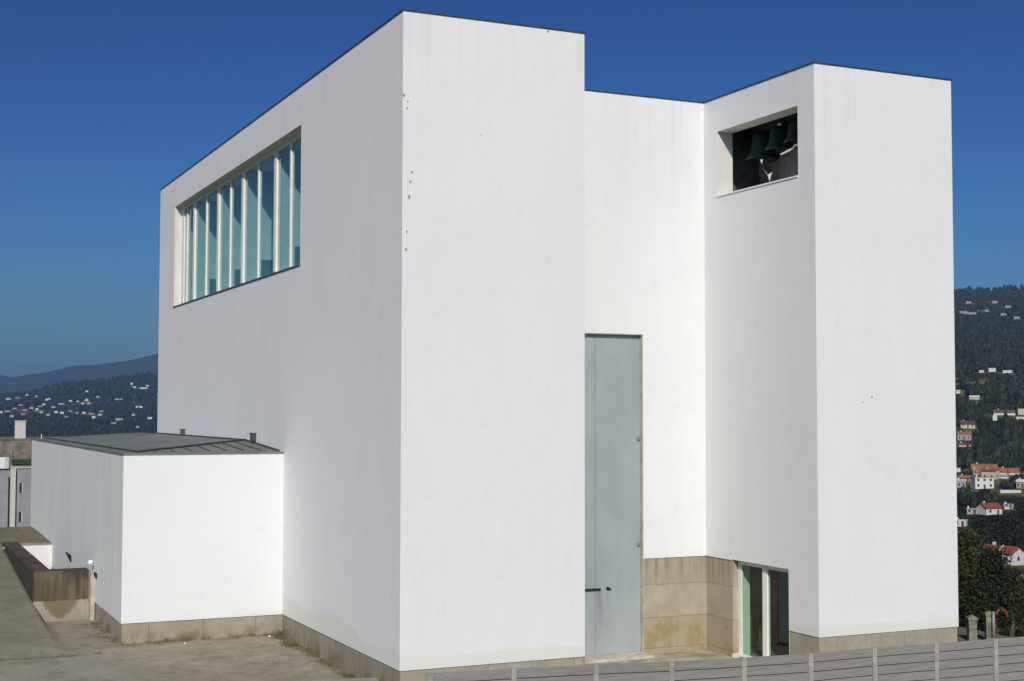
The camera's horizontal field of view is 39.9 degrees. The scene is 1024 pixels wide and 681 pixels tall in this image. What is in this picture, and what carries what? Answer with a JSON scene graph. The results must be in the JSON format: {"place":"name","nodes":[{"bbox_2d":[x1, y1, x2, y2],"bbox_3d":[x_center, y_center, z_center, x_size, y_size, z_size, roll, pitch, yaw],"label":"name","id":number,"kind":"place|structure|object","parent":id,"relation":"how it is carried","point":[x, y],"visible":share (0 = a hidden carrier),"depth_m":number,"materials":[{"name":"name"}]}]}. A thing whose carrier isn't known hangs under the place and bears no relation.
{"place":"outdoors","nodes":[
{"label":"outdoors","id":0,"kind":"place"},
{"bbox_2d":[0,526,1010,680],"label":"churchyard ground","id":1,"kind":"structure","parent":0,"point":[26,631],"depth_m":42.05,"materials":[{"name":"concrete"}]},
{"bbox_2d":[2,542,94,621],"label":"parapet wall","id":2,"kind":"structure","parent":1,"relation":"on","point":[61,594],"depth_m":48.73,"materials":[{"name":"concrete"}]},
{"bbox_2d":[0,620,355,677],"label":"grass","id":3,"kind":"structure","parent":1,"relation":"on","point":[283,638],"depth_m":43.85,"materials":[{"name":"green plant"}]},
{"bbox_2d":[289,677,377,680],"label":"concrete fence","id":4,"kind":"object","parent":1,"relation":"on","point":[362,679],"visible":1,"depth_m":28.98,"materials":[{"name":"grey concrete"}]},
{"bbox_2d":[30,9,958,680],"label":"church","id":5,"kind":"structure","parent":1,"relation":"on","point":[488,345],"depth_m":43.01,"materials":[{"name":"white paint"}]},
{"bbox_2d":[181,132,300,303],"bbox_3d":[-10.611,-4.201,54.219,0.160,4.500,20.090,1,-3,-25],"label":"window","id":6,"kind":"structure","parent":5,"relation":"in","point":[276,152],"depth_m":53.66,"materials":[{"name":"white metal"}]},
{"bbox_2d":[585,333,643,655],"bbox_3d":[2.729,4.917,45.370,3.288,10.319,0.256,1,-3,-25],"label":"front door","id":7,"kind":"structure","parent":5,"relation":"in","point":[614,604],"depth_m":45.67,"materials":[{"name":"grey paint"}]},
{"bbox_2d":[732,561,788,657],"bbox_3d":[7.858,8.548,44.009,0.340,3.107,3.034,1,-3,-25],"label":"door frame","id":8,"kind":"structure","parent":5,"relation":"in","point":[766,569],"depth_m":44.16,"materials":[{"name":"white metal"}]},
{"bbox_2d":[745,122,777,162],"bbox_3d":[8.279,-6.563,46.740,1.080,1.210,1.134,1,-3,-25],"label":"bell","id":9,"kind":"object","parent":5,"relation":"hanging from","point":[759,142],"visible":0.91,"depth_m":46.48,"materials":[{"name":"green metal"}]},
{"bbox_2d":[759,148,797,184],"bbox_3d":[9.590,-5.593,45.703,0.070,1.510,5.450,1,-3,-25],"label":"torn netting","id":10,"kind":"object","parent":5,"relation":"attached to","point":[784,166],"visible":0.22,"depth_m":47.05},
{"bbox_2d":[764,117,792,152],"bbox_3d":[8.660,-6.663,45.797,0.920,1.030,0.966,1,-3,-25],"label":"bell","id":11,"kind":"object","parent":5,"relation":"hanging from","point":[778,135],"visible":0.89,"depth_m":45.56,"materials":[{"name":"green metal"}]},
{"bbox_2d":[760,144,797,180],"bbox_3d":[8.707,-5.632,44.212,0.086,0.954,3.181,1,-3,-25],"label":"bell rope","id":12,"kind":"object","parent":5,"relation":"hanging from","point":[787,151],"visible":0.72,"depth_m":44.43,"materials":[{"name":"white fabric"}]},
{"bbox_2d":[783,113,797,145],"bbox_3d":[9.081,-6.771,44.839,0.920,1.030,0.966,1,-3,-25],"label":"bell","id":13,"kind":"object","parent":5,"relation":"hanging from","point":[791,138],"visible":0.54,"depth_m":44.66,"materials":[{"name":"green metal"}]},
{"bbox_2d":[425,637,1023,680],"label":"concrete fence","id":14,"kind":"object","parent":1,"relation":"on","point":[994,659],"visible":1,"depth_m":34.00,"materials":[{"name":"grey concrete"}]},
{"bbox_2d":[965,615,977,640],"bbox_3d":[16.000,10.025,49.030,0.340,0.970,0.340,0,-3,1],"label":"gate post","id":15,"kind":"object","parent":1,"relation":"on","point":[971,621],"visible":0.86,"depth_m":48.90,"materials":[{"name":"stone"}]},
{"bbox_2d":[983,610,991,639],"bbox_3d":[16.533,9.934,48.858,0.300,1.150,0.300,0,-3,1],"label":"gate post","id":16,"kind":"object","parent":1,"relation":"on","point":[987,624],"visible":0.86,"depth_m":48.75,"materials":[{"name":"stone"}]},
{"bbox_2d":[992,611,994,637],"bbox_3d":[16.617,9.910,48.620,0.095,1.120,0.100,1,-3,-25],"label":"standpipe","id":17,"kind":"object","parent":1,"relation":"on","point":[993,624],"visible":0.79,"depth_m":48.59,"materials":[{"name":"silver metal"}]},
{"bbox_2d":[0,290,1023,636],"bbox_3d":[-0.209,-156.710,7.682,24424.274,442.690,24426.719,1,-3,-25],"label":"terrain","id":18,"kind":"structure","parent":0,"point":[140,366],"depth_m":3681.23,"materials":[{"name":"green plant"}]},
{"bbox_2d":[0,421,55,526],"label":"apartment building","id":19,"kind":"structure","parent":18,"relation":"on","point":[15,476],"depth_m":141.19,"materials":[{"name":"grey paint"}]},
{"bbox_2d":[7,477,9,526],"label":"slot window","id":20,"kind":"structure","parent":19,"relation":"in","point":[8,477],"depth_m":140.68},
{"bbox_2d":[19,512,21,521],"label":"window","id":21,"kind":"structure","parent":19,"relation":"in","point":[20,513],"depth_m":140.99,"materials":[{"name":"glass"}]},
{"bbox_2d":[19,483,22,492],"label":"window","id":22,"kind":"structure","parent":19,"relation":"in","point":[21,484],"depth_m":141.13,"materials":[{"name":"black glass"}]},
{"bbox_2d":[0,371,157,436],"bbox_3d":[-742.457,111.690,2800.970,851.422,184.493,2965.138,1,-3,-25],"label":"valley wood","id":23,"kind":"object","parent":18,"relation":"on","point":[53,425],"visible":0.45,"depth_m":3180.93,"materials":[{"name":"green plant"}]},
{"bbox_2d":[957,478,965,487],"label":"house","id":24,"kind":"structure","parent":18,"relation":"on","point":[961,482],"depth_m":715.54,"materials":[{"name":"paint"}]},
{"bbox_2d":[957,517,967,526],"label":"house","id":25,"kind":"structure","parent":18,"relation":"on","point":[962,522],"depth_m":537.92,"materials":[{"name":"paint"}]},
{"bbox_2d":[957,430,972,440],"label":"house","id":26,"kind":"structure","parent":18,"relation":"on","point":[964,435],"depth_m":966.51,"materials":[{"name":"white tile"}]},
{"bbox_2d":[958,441,971,446],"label":"house","id":27,"kind":"structure","parent":18,"relation":"on","point":[960,444],"depth_m":935.86,"materials":[{"name":"tile"}]},
{"bbox_2d":[958,474,972,481],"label":"house","id":28,"kind":"structure","parent":18,"relation":"on","point":[965,477],"depth_m":750.48,"materials":[{"name":"orange tile"}]},
{"bbox_2d":[959,420,975,427],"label":"house","id":29,"kind":"structure","parent":18,"relation":"on","point":[967,424],"depth_m":1029.43,"materials":[{"name":"tile"}]},
{"bbox_2d":[965,506,976,513],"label":"house","id":30,"kind":"structure","parent":18,"relation":"on","point":[968,510],"depth_m":595.98,"materials":[{"name":"paint"}]},
{"bbox_2d":[957,525,989,547],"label":"tree","id":31,"kind":"object","parent":18,"relation":"on","point":[968,527],"visible":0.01,"depth_m":160.62,"materials":[{"name":"green plant"}]},
{"bbox_2d":[957,524,990,631],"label":"tree","id":32,"kind":"object","parent":18,"relation":"on","point":[966,542],"visible":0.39,"depth_m":67.77,"materials":[{"name":"green plant"}]},
{"bbox_2d":[969,395,979,399],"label":"house","id":33,"kind":"structure","parent":18,"relation":"on","point":[975,397],"depth_m":1228.06,"materials":[{"name":"white paint"}]},
{"bbox_2d":[960,545,988,629],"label":"tree","id":34,"kind":"object","parent":18,"relation":"on","point":[980,548],"visible":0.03,"depth_m":86.45,"materials":[{"name":"green plant"}]},
{"bbox_2d":[971,467,981,474],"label":"house","id":35,"kind":"structure","parent":18,"relation":"on","point":[974,471],"depth_m":782.13,"materials":[{"name":"orange tile"}]},
{"bbox_2d":[970,475,993,488],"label":"house","id":36,"kind":"structure","parent":18,"relation":"on","point":[976,482],"depth_m":708.30,"materials":[{"name":"paint"}]},
{"bbox_2d":[958,575,1006,633],"bbox_3d":[18.680,10.803,56.378,2.374,2.934,2.528,1,-3,-25],"label":"tree","id":37,"kind":"object","parent":18,"relation":"on","point":[975,604],"visible":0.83,"depth_m":56.33,"materials":[{"name":"green plant"}]},
{"bbox_2d":[970,462,997,470],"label":"house","id":38,"kind":"structure","parent":18,"relation":"on","point":[984,466],"depth_m":803.08,"materials":[{"name":"orange tile"}]},
{"bbox_2d":[954,284,1023,628],"bbox_3d":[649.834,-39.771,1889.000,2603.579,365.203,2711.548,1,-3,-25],"label":"hillside wood","id":39,"kind":"object","parent":18,"relation":"on","point":[993,338],"visible":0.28,"depth_m":1241.43,"materials":[{"name":"green plant"}]},
{"bbox_2d":[975,501,1002,514],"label":"house","id":40,"kind":"structure","parent":18,"relation":"on","point":[983,508],"depth_m":593.26,"materials":[{"name":"paint"}]},
{"bbox_2d":[981,467,999,479],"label":"house","id":41,"kind":"structure","parent":18,"relation":"on","point":[994,473],"depth_m":758.07,"materials":[{"name":"paint"}]},
{"bbox_2d":[988,368,995,371],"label":"house","id":42,"kind":"structure","parent":18,"relation":"on","point":[991,369],"depth_m":1477.70,"materials":[{"name":"white paint"}]},
{"bbox_2d":[962,541,1023,633],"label":"tree","id":43,"kind":"object","parent":18,"relation":"on","point":[994,563],"visible":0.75,"depth_m":61.72,"materials":[{"name":"green plant"}]},
{"bbox_2d":[995,609,1007,633],"bbox_3d":[19.585,11.580,56.414,0.734,1.703,0.167,1,-3,-21],"label":"conduit pipe","id":44,"kind":"object","parent":18,"relation":"on","point":[1004,611],"visible":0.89,"depth_m":56.40,"materials":[{"name":"orange plastic"}]},
{"bbox_2d":[983,542,1023,565],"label":"house","id":45,"kind":"structure","parent":18,"relation":"on","point":[1017,557],"depth_m":386.05,"materials":[{"name":"ceramic"}]},
{"bbox_2d":[992,409,1015,414],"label":"house","id":46,"kind":"structure","parent":18,"relation":"on","point":[1002,412],"depth_m":1107.35,"materials":[{"name":"tile"}]},
{"bbox_2d":[1000,474,1008,478],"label":"house","id":47,"kind":"structure","parent":18,"relation":"on","point":[1004,476],"depth_m":759.87,"materials":[{"name":"white paint"}]},
{"bbox_2d":[1002,502,1013,508],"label":"house","id":48,"kind":"structure","parent":18,"relation":"on","point":[1007,506],"depth_m":613.36,"materials":[{"name":"paint"}]},
{"bbox_2d":[997,466,1019,474],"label":"house","id":49,"kind":"structure","parent":18,"relation":"on","point":[1010,471],"depth_m":779.53,"materials":[{"name":"orange tile"}]},
{"bbox_2d":[1000,490,1020,492],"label":"wall","id":50,"kind":"structure","parent":18,"relation":"on","point":[1010,491],"depth_m":683.68,"materials":[{"name":"white paint"}]},
{"bbox_2d":[999,565,1023,636],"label":"tree","id":51,"kind":"object","parent":18,"relation":"on","point":[1016,574],"visible":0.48,"depth_m":69.11,"materials":[{"name":"green plant"}]},
{"bbox_2d":[1005,578,1023,635],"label":"tree","id":52,"kind":"object","parent":18,"relation":"on","point":[1018,630],"visible":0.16,"depth_m":81.86,"materials":[{"name":"green plant"}]},
{"bbox_2d":[1015,478,1023,488],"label":"house","id":53,"kind":"structure","parent":18,"relation":"on","point":[1019,482],"depth_m":704.11,"materials":[{"name":"paint"}]},
{"bbox_2d":[1018,409,1023,414],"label":"house","id":54,"kind":"structure","parent":18,"relation":"on","point":[1020,411],"depth_m":1107.76,"materials":[{"name":"beige paint"}]},
{"bbox_2d":[0,0,1023,376],"label":"sky","id":55,"kind":"structure","parent":0,"point":[104,104],"materials":[{"name":"blue"}]},
{"label":"sunken yard floor","id":56,"kind":"structure","parent":0,"visible":0},
{"bbox_2d":[23,545,51,568],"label":"retaining wall","id":57,"kind":"structure","parent":56,"relation":"on","point":[42,554],"depth_m":59.57,"materials":[{"name":"white paint"}]}
]}

